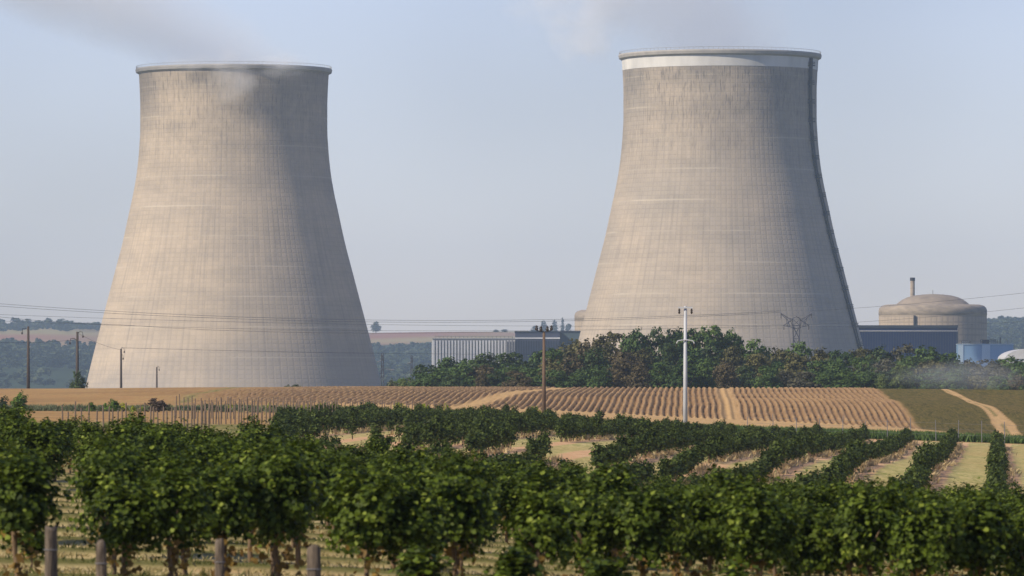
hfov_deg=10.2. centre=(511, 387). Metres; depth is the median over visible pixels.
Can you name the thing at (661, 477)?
grape vine
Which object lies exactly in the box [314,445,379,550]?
grape vine
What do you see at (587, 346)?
tree
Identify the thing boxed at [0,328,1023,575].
ground
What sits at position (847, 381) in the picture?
tree
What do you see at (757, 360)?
tree
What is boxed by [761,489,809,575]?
grape vine
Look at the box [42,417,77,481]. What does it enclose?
grape vine
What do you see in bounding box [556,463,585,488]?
grape vine
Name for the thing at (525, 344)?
turbine hall
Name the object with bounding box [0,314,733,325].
power line
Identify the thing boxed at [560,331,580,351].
service hall
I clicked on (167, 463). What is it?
grape vine
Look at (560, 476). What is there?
grape vine
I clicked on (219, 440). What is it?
grape vine
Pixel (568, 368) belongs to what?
tree
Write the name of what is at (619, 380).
bush
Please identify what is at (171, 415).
vine stake
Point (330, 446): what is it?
grape vine
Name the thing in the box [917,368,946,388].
tree
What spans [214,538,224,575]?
wooden post
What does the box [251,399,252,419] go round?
vine stake
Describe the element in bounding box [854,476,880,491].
grape vine
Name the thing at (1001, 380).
tree
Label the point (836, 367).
tree
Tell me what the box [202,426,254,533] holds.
grape vine
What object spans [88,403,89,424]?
vine stake
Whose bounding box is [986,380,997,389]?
tree
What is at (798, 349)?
tree
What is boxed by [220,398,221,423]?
vine stake
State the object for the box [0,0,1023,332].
sky
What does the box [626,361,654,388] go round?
bush
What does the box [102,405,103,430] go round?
vine stake
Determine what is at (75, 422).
grape vine
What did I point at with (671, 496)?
grape vine
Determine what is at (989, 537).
grape vine
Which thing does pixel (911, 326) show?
power line
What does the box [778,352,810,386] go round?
tree
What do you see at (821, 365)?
tree
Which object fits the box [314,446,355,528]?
grape vine
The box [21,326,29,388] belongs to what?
utility pole
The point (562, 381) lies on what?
tree
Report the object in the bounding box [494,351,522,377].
tree
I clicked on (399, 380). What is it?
tree
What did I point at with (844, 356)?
tree
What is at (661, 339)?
tree
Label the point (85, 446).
grape vine
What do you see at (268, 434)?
grape vine
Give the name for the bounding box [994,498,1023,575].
grape vine
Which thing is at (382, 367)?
lattice mast
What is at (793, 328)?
pylon
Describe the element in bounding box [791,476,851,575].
grape vine
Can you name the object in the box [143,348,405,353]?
power line
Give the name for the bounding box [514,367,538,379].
tree
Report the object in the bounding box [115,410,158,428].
grape vine
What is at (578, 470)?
grape vine
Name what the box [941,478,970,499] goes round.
grape vine
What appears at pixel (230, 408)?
vine stake
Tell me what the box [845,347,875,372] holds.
tree
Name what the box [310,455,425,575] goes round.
grape vine
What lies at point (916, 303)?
power line
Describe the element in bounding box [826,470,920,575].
grape vine
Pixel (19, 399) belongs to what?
bush
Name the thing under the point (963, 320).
reactor building
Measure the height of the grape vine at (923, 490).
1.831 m
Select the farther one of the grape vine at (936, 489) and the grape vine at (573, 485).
the grape vine at (936, 489)
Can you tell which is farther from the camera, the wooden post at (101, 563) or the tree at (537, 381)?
the tree at (537, 381)
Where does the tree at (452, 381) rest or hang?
on the ground at (938, 410)
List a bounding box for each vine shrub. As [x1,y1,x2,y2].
[11,529,44,569]
[387,543,454,575]
[483,541,550,575]
[582,555,632,575]
[704,561,755,575]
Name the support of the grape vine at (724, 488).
on the ground at (938, 410)
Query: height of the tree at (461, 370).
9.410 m
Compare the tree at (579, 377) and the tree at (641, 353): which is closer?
the tree at (579, 377)
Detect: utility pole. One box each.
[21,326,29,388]
[69,331,83,378]
[120,347,124,387]
[156,366,159,387]
[535,325,552,411]
[676,306,694,421]
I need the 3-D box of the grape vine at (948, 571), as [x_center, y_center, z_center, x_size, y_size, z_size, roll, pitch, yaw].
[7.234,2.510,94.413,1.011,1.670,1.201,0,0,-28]
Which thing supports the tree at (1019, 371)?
on the ground at (938, 410)
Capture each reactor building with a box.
[574,310,585,330]
[879,294,986,343]
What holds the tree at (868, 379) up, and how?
on the ground at (938, 410)
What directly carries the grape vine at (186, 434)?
on the ground at (938, 410)
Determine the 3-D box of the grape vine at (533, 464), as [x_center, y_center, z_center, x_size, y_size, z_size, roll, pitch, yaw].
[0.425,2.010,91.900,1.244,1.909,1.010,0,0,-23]
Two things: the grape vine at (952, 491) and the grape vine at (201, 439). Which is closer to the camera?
the grape vine at (201, 439)
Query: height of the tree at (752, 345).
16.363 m
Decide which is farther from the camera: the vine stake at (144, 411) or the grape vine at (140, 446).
the vine stake at (144, 411)
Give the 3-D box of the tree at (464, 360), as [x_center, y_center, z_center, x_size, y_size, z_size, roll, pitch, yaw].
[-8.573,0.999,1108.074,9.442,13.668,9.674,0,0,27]
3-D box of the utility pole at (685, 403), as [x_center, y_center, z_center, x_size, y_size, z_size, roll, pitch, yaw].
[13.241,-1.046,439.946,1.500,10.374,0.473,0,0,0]
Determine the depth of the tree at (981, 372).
1025.97 m
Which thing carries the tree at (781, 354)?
on the ground at (938, 410)
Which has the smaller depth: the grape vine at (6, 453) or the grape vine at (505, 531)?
the grape vine at (6, 453)
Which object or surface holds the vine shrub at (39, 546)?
on the ground at (938, 410)
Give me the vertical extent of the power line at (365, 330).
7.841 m
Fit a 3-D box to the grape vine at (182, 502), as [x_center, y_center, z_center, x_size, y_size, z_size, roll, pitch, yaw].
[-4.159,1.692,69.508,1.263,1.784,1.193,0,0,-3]
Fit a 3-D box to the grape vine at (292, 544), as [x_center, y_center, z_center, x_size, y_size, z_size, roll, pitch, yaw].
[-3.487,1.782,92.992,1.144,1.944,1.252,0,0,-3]
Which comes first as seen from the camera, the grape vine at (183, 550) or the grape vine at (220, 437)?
the grape vine at (183, 550)
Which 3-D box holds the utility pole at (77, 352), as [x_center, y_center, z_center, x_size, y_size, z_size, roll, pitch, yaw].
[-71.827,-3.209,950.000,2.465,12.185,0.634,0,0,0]
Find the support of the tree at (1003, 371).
on the ground at (938, 410)
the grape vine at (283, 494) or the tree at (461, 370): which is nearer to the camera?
the grape vine at (283, 494)
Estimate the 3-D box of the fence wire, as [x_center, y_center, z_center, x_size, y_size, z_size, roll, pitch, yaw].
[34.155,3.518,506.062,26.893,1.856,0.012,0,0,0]
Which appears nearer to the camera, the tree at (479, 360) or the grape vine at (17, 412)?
the grape vine at (17, 412)
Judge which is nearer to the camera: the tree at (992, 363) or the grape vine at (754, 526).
the grape vine at (754, 526)
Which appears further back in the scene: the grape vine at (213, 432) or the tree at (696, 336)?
the tree at (696, 336)
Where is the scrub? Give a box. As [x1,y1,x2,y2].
[6,403,355,412]
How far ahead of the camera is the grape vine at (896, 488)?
94.90 m
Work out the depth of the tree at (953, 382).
956.40 m
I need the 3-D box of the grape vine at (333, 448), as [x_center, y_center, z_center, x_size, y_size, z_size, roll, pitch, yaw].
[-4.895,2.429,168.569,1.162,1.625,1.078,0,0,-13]
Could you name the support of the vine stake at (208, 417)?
on the ground at (938, 410)
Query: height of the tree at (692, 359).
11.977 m
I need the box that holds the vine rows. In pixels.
[267,401,1012,500]
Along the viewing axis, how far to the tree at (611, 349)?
1076.63 m
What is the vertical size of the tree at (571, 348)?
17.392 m
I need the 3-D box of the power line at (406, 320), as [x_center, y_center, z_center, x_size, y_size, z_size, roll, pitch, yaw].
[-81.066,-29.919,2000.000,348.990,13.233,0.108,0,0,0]
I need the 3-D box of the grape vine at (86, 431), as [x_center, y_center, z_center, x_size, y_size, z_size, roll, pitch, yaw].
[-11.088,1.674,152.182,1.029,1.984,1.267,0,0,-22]
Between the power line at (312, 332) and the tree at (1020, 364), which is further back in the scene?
the tree at (1020, 364)
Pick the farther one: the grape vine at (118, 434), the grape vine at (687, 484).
the grape vine at (687, 484)
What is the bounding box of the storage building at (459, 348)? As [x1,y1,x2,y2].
[432,336,514,368]
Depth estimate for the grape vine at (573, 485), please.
77.13 m
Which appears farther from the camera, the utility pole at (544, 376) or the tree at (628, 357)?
the tree at (628, 357)
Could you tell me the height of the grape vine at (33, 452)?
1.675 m
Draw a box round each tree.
[370,322,380,331]
[394,377,411,385]
[405,373,438,386]
[406,364,435,385]
[414,376,437,386]
[421,369,450,385]
[433,356,458,372]
[436,374,463,386]
[439,363,474,386]
[456,358,473,366]
[464,376,477,386]
[466,352,503,377]
[466,364,501,381]
[474,374,490,386]
[485,372,508,386]
[493,362,521,380]
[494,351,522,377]
[499,370,537,386]
[510,360,539,374]
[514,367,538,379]
[528,348,574,375]
[531,375,550,386]
[532,358,572,382]
[538,320,546,329]
[546,370,576,387]
[549,320,559,330]
[553,338,584,365]
[559,317,564,330]
[559,354,585,380]
[564,323,571,330]
[568,370,589,387]
[573,338,609,370]
[574,346,612,377]
[584,364,612,387]
[588,330,625,364]
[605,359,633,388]
[608,349,643,382]
[618,326,655,365]
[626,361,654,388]
[629,347,667,383]
[644,326,674,365]
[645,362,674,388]
[656,342,682,386]
[661,326,691,354]
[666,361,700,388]
[670,327,719,366]
[671,349,709,387]
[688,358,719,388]
[697,325,731,363]
[698,345,723,387]
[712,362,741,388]
[717,346,744,386]
[719,327,748,362]
[735,352,778,387]
[735,364,758,388]
[736,339,770,370]
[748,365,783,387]
[758,359,788,374]
[765,346,794,363]
[776,370,795,387]
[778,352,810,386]
[783,341,814,369]
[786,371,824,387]
[803,360,828,380]
[806,347,835,371]
[812,370,841,387]
[823,359,852,379]
[825,350,859,374]
[832,369,862,387]
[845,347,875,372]
[850,357,879,376]
[858,370,882,388]
[863,344,899,371]
[873,358,895,374]
[874,374,889,388]
[875,371,896,388]
[887,343,917,362]
[887,365,916,388]
[889,353,921,374]
[901,372,922,388]
[911,360,950,386]
[913,345,948,370]
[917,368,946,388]
[938,371,969,388]
[939,352,962,375]
[944,361,972,382]
[957,358,980,373]
[960,375,988,389]
[962,366,994,387]
[968,359,1002,373]
[980,365,1014,384]
[986,375,1013,389]
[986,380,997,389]
[994,355,1018,371]
[1001,366,1023,384]
[1006,374,1023,389]
[1011,359,1023,371]
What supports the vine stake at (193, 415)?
on the ground at (938, 410)
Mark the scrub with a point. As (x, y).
(46, 407)
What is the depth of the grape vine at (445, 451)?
170.01 m
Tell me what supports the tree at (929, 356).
on the ground at (938, 410)
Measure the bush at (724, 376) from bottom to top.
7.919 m
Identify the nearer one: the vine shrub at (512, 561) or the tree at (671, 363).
the vine shrub at (512, 561)
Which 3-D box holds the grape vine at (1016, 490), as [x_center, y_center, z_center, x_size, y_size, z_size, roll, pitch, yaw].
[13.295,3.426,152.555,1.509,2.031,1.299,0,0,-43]
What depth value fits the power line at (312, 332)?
748.37 m
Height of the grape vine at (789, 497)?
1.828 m
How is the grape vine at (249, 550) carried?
on the ground at (938, 410)
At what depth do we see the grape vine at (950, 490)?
137.74 m
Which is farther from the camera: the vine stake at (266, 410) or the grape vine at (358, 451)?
the vine stake at (266, 410)
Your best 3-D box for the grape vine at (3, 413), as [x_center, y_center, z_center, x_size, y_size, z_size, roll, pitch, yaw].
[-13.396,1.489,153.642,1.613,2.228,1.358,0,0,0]
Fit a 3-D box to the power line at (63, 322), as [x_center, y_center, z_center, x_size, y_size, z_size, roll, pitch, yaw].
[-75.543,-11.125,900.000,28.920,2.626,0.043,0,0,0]
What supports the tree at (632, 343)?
on the ground at (938, 410)
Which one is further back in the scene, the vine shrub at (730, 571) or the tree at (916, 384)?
the tree at (916, 384)
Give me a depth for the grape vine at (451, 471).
76.74 m
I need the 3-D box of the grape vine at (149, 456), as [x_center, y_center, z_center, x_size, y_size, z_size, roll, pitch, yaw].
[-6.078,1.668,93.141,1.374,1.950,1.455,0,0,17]
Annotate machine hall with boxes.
[858,325,957,361]
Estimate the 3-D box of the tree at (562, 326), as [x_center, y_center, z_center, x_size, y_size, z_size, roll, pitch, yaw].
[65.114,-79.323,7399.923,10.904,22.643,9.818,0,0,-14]
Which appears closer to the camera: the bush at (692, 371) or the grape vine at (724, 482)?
the grape vine at (724, 482)
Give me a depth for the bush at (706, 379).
966.71 m
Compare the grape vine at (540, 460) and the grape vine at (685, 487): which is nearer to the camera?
the grape vine at (685, 487)
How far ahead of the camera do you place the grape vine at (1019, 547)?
70.20 m
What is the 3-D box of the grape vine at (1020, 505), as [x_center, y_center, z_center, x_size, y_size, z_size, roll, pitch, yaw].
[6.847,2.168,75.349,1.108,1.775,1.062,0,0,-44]
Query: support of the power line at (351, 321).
attached to the pylon
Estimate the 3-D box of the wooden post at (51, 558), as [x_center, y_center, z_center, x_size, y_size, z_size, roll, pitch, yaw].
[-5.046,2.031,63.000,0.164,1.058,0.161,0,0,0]
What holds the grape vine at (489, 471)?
on the ground at (938, 410)
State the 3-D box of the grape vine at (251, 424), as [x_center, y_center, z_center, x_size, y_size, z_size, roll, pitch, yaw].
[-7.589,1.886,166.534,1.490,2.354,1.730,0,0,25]
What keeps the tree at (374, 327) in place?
on the ground at (938, 410)
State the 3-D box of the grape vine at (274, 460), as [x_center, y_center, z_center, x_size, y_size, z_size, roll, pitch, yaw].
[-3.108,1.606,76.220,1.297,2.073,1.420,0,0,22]
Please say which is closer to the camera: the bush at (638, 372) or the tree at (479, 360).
the bush at (638, 372)
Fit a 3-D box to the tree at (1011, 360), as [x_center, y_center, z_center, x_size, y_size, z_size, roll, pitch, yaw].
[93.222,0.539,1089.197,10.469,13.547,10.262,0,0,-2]
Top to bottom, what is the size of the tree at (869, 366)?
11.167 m
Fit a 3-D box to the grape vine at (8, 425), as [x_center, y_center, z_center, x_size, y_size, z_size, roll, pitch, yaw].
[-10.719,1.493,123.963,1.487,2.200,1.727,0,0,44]
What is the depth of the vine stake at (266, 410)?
419.53 m
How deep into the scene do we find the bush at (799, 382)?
958.46 m
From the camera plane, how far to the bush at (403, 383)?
914.89 m
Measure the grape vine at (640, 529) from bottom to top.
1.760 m
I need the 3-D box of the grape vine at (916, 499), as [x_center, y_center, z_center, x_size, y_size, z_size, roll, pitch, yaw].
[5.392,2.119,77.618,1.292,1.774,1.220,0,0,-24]
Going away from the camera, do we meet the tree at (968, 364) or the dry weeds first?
the dry weeds
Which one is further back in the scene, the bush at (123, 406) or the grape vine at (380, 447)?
the bush at (123, 406)
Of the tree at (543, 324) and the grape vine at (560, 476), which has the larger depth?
the tree at (543, 324)
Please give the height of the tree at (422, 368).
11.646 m
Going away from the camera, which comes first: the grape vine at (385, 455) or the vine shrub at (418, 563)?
the vine shrub at (418, 563)
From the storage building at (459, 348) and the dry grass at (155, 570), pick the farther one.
the storage building at (459, 348)
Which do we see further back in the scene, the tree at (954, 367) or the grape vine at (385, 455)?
the tree at (954, 367)
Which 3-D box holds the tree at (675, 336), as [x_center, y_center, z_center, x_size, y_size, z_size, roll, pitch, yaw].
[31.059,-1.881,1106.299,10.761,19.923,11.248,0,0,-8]
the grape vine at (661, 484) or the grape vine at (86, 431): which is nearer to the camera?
the grape vine at (661, 484)
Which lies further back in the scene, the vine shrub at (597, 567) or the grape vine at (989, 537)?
the grape vine at (989, 537)
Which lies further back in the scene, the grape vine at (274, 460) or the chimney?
the chimney
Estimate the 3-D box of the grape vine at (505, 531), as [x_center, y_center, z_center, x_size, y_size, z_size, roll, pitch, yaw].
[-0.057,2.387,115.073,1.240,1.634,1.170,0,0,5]
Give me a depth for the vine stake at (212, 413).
404.34 m
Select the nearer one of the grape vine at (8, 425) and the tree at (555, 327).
the grape vine at (8, 425)
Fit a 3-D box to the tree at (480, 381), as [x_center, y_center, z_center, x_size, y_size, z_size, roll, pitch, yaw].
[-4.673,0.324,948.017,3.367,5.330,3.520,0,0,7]
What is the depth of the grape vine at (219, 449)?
93.15 m
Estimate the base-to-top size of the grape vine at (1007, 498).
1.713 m
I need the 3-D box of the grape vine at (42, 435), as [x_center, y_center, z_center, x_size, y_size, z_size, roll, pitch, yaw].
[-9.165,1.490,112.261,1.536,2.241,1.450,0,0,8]
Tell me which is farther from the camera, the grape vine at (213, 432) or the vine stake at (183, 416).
the vine stake at (183, 416)
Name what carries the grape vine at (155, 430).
on the ground at (938, 410)
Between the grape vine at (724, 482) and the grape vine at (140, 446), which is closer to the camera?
the grape vine at (140, 446)
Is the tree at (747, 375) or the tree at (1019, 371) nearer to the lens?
the tree at (747, 375)
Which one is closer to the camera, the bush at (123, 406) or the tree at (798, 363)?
the bush at (123, 406)
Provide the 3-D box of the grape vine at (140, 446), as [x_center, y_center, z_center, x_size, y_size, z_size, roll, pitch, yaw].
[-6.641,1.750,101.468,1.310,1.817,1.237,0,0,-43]
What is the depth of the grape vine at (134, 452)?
85.22 m
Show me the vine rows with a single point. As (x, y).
(477, 429)
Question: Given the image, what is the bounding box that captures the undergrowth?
[695,422,1023,443]
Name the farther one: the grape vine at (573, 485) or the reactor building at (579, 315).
the reactor building at (579, 315)
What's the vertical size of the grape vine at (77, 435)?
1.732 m
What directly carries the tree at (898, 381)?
on the ground at (938, 410)
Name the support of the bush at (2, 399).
on the ground at (938, 410)
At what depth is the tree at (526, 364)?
1091.30 m
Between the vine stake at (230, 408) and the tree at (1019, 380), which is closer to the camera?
the vine stake at (230, 408)
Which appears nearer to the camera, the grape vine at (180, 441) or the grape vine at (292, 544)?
the grape vine at (292, 544)
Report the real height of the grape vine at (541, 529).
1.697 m
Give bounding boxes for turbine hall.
[506,331,560,366]
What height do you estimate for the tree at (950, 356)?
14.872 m
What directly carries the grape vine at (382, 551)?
on the ground at (938, 410)
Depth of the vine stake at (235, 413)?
406.91 m
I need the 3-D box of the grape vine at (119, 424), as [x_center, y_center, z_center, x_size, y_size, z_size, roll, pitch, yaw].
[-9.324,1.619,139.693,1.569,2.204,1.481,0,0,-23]
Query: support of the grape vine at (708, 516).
on the ground at (938, 410)
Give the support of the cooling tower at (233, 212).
on the ground at (938, 410)
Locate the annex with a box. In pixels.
[956,337,1013,365]
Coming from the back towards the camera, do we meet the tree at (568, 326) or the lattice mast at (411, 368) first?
the tree at (568, 326)
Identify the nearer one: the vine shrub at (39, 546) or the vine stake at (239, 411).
the vine shrub at (39, 546)
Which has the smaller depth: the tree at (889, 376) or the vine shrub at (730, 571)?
the vine shrub at (730, 571)
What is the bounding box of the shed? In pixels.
[998,349,1023,362]
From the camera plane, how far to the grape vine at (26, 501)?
68.33 m
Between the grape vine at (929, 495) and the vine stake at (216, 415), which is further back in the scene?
the vine stake at (216, 415)
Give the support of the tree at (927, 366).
on the ground at (938, 410)
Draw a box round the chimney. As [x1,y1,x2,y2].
[910,278,914,295]
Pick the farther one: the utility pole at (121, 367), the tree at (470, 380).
the utility pole at (121, 367)
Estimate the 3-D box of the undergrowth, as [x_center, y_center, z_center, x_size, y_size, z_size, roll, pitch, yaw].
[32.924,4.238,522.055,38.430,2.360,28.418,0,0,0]
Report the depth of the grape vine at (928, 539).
68.89 m
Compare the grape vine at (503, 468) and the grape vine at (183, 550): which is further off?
the grape vine at (503, 468)
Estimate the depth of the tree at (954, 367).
1019.92 m
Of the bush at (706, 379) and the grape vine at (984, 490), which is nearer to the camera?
the grape vine at (984, 490)
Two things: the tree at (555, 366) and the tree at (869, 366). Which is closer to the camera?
the tree at (555, 366)
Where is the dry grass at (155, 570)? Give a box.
[0,492,1002,575]
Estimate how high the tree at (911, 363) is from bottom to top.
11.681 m
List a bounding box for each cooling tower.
[85,61,380,387]
[579,46,863,370]
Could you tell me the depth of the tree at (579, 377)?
969.71 m
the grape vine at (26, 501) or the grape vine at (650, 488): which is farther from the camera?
the grape vine at (650, 488)
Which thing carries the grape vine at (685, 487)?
on the ground at (938, 410)
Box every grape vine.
[0,402,29,425]
[0,404,32,425]
[0,406,34,445]
[0,437,21,487]
[0,437,77,575]
[0,440,65,483]
[5,407,82,485]
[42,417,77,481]
[58,412,83,473]
[64,435,150,574]
[67,430,134,478]
[69,427,147,555]
[70,414,106,460]
[70,422,102,456]
[80,475,196,575]
[87,417,145,448]
[92,409,155,439]
[100,431,178,477]
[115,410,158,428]
[116,436,173,469]
[117,454,219,575]
[127,418,189,462]
[137,442,217,555]
[138,419,178,439]
[158,416,189,436]
[159,454,223,575]
[169,433,190,467]
[172,416,207,449]
[178,437,229,469]
[186,433,237,543]
[189,420,237,447]
[190,426,222,450]
[190,454,267,575]
[195,425,225,439]
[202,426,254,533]
[217,428,287,562]
[228,414,270,441]
[231,440,325,575]
[234,421,298,449]
[236,431,322,575]
[261,433,336,563]
[279,438,317,547]
[292,430,319,447]
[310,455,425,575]
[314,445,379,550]
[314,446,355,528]
[316,449,376,536]
[323,444,341,452]
[330,443,357,454]
[348,440,377,462]
[351,454,371,473]
[359,445,398,486]
[364,471,455,575]
[365,433,393,459]
[367,438,436,486]
[370,451,405,463]
[370,461,413,569]
[379,453,425,552]
[392,455,485,558]
[408,450,428,460]
[417,468,509,575]
[423,450,502,573]
[426,449,441,466]
[431,449,467,468]
[438,441,471,461]
[459,455,503,557]
[478,458,513,528]
[487,455,568,545]
[488,452,529,517]
[494,466,517,541]
[496,475,580,575]
[504,459,569,561]
[529,454,554,470]
[544,465,571,496]
[552,466,621,575]
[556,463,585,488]
[556,490,633,573]
[558,460,591,479]
[559,459,590,478]
[574,474,598,493]
[583,454,650,563]
[584,472,707,575]
[639,482,661,497]
[642,474,677,491]
[647,473,683,485]
[656,482,705,572]
[660,497,706,575]
[663,481,698,497]
[664,477,735,575]
[666,477,713,570]
[681,461,774,572]
[699,475,715,488]
[709,472,813,575]
[709,473,743,493]
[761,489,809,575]
[763,479,804,497]
[765,473,812,510]
[771,473,800,489]
[775,500,851,575]
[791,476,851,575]
[804,478,829,499]
[817,475,869,575]
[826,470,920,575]
[826,505,885,575]
[830,471,878,496]
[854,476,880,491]
[866,474,923,573]
[875,479,959,574]
[881,495,969,575]
[891,488,954,575]
[904,480,937,574]
[915,485,937,494]
[929,484,947,495]
[934,490,960,575]
[939,482,961,498]
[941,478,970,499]
[942,486,1023,575]
[946,477,1012,573]
[948,483,980,502]
[994,491,1022,510]
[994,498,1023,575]
[995,480,1023,503]
[1002,511,1023,575]
[1003,494,1023,530]
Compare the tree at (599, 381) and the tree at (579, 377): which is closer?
the tree at (599, 381)
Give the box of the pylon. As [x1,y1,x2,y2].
[781,313,811,349]
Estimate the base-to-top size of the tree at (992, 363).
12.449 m
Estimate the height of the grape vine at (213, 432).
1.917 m
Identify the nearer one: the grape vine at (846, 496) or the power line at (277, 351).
the grape vine at (846, 496)
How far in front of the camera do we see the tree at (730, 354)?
1020.06 m
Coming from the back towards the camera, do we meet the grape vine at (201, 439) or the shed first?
the shed
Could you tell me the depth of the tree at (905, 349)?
1105.74 m
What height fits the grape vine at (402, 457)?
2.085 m
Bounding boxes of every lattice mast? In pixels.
[377,353,393,385]
[407,356,420,377]
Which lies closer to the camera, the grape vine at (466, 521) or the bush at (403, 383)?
the grape vine at (466, 521)
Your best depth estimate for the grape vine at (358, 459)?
139.55 m
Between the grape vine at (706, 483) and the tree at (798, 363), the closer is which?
the grape vine at (706, 483)
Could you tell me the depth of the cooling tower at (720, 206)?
2570.54 m
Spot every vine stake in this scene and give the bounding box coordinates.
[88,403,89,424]
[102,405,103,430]
[144,402,145,421]
[171,408,172,424]
[183,407,184,425]
[193,403,194,426]
[208,408,209,428]
[212,401,213,423]
[215,404,216,423]
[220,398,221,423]
[230,397,231,423]
[234,401,235,423]
[238,399,239,422]
[240,400,241,422]
[243,402,244,423]
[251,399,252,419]
[265,399,266,422]
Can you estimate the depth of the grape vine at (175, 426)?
167.86 m
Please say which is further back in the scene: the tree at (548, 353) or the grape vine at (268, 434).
the tree at (548, 353)
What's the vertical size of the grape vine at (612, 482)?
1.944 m
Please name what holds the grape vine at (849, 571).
on the ground at (938, 410)
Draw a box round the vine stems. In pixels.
[314,415,938,484]
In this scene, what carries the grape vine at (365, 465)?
on the ground at (938, 410)
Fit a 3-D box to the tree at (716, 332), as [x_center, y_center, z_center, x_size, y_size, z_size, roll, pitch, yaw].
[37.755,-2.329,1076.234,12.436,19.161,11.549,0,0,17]
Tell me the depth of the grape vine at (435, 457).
151.09 m
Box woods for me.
[0,315,1023,387]
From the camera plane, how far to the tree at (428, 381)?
956.91 m
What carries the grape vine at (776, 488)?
on the ground at (938, 410)
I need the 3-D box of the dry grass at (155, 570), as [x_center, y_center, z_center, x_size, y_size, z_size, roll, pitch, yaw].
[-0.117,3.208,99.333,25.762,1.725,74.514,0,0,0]
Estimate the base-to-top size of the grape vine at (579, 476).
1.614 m
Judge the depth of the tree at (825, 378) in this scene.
957.97 m
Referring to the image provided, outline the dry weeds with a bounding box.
[299,423,1022,490]
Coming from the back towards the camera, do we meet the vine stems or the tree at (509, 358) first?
the tree at (509, 358)
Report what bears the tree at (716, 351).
on the ground at (938, 410)
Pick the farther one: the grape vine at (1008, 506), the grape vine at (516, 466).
the grape vine at (516, 466)
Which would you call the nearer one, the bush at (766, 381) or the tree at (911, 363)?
the bush at (766, 381)
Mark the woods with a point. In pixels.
(13, 352)
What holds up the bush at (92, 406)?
on the ground at (938, 410)
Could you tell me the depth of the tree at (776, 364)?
1028.77 m
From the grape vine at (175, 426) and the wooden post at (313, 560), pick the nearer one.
the wooden post at (313, 560)
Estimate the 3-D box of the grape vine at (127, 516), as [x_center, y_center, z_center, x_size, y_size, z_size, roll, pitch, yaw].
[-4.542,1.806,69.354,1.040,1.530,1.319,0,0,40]
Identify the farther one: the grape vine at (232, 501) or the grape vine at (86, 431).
the grape vine at (86, 431)
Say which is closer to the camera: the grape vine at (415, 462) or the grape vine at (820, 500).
the grape vine at (820, 500)
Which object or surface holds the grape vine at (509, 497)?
on the ground at (938, 410)
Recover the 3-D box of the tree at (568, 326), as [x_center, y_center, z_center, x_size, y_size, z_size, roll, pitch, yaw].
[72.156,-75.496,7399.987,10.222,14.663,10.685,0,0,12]
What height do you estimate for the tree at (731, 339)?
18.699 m
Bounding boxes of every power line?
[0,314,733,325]
[3,306,779,321]
[4,317,113,324]
[8,304,773,320]
[9,321,790,330]
[129,325,522,332]
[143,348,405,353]
[798,321,1023,326]
[812,308,1019,324]
[817,293,1019,310]
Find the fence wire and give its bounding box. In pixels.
[752,417,1023,436]
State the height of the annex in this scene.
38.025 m
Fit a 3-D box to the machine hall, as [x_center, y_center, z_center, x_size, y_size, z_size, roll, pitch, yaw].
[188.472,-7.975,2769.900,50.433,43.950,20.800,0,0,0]
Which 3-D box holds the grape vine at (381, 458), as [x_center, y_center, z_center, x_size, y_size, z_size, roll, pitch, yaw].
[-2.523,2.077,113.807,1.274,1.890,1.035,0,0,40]
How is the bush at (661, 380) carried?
on the ground at (938, 410)
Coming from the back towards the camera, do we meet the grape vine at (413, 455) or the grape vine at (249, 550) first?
the grape vine at (413, 455)
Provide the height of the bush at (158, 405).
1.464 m
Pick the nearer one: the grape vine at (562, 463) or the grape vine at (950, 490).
the grape vine at (950, 490)
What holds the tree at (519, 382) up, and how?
on the ground at (938, 410)
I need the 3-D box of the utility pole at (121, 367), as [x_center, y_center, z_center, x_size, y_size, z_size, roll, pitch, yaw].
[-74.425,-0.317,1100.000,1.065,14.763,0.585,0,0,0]
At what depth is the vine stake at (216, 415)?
406.36 m
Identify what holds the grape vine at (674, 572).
on the ground at (938, 410)
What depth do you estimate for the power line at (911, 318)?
1964.60 m
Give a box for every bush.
[0,395,8,407]
[9,390,28,410]
[69,371,88,387]
[86,402,98,411]
[103,399,119,411]
[119,403,128,411]
[146,397,170,411]
[386,378,397,385]
[398,378,407,386]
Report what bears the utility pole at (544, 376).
on the ground at (938, 410)
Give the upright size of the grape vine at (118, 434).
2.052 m
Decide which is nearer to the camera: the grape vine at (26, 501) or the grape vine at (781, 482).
the grape vine at (26, 501)
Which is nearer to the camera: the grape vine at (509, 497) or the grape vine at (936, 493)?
the grape vine at (509, 497)
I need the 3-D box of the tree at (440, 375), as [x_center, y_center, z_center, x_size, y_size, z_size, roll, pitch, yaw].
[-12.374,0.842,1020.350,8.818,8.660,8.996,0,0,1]
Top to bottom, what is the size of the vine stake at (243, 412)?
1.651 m
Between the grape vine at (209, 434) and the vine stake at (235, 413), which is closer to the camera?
the grape vine at (209, 434)
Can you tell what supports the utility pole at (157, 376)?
on the ground at (938, 410)
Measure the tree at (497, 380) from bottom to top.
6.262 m
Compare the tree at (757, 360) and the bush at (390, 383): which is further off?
the tree at (757, 360)
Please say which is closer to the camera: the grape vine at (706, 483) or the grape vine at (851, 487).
the grape vine at (851, 487)
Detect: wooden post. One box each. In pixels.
[43,525,57,575]
[95,539,107,575]
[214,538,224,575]
[306,544,321,575]
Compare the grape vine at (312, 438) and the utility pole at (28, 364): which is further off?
the utility pole at (28, 364)
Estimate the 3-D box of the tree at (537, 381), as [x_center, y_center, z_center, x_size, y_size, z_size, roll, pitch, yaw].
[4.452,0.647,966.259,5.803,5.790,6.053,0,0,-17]
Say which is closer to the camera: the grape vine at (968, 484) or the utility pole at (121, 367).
the grape vine at (968, 484)
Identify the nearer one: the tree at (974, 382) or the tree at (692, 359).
the tree at (974, 382)
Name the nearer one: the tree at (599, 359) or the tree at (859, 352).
the tree at (599, 359)

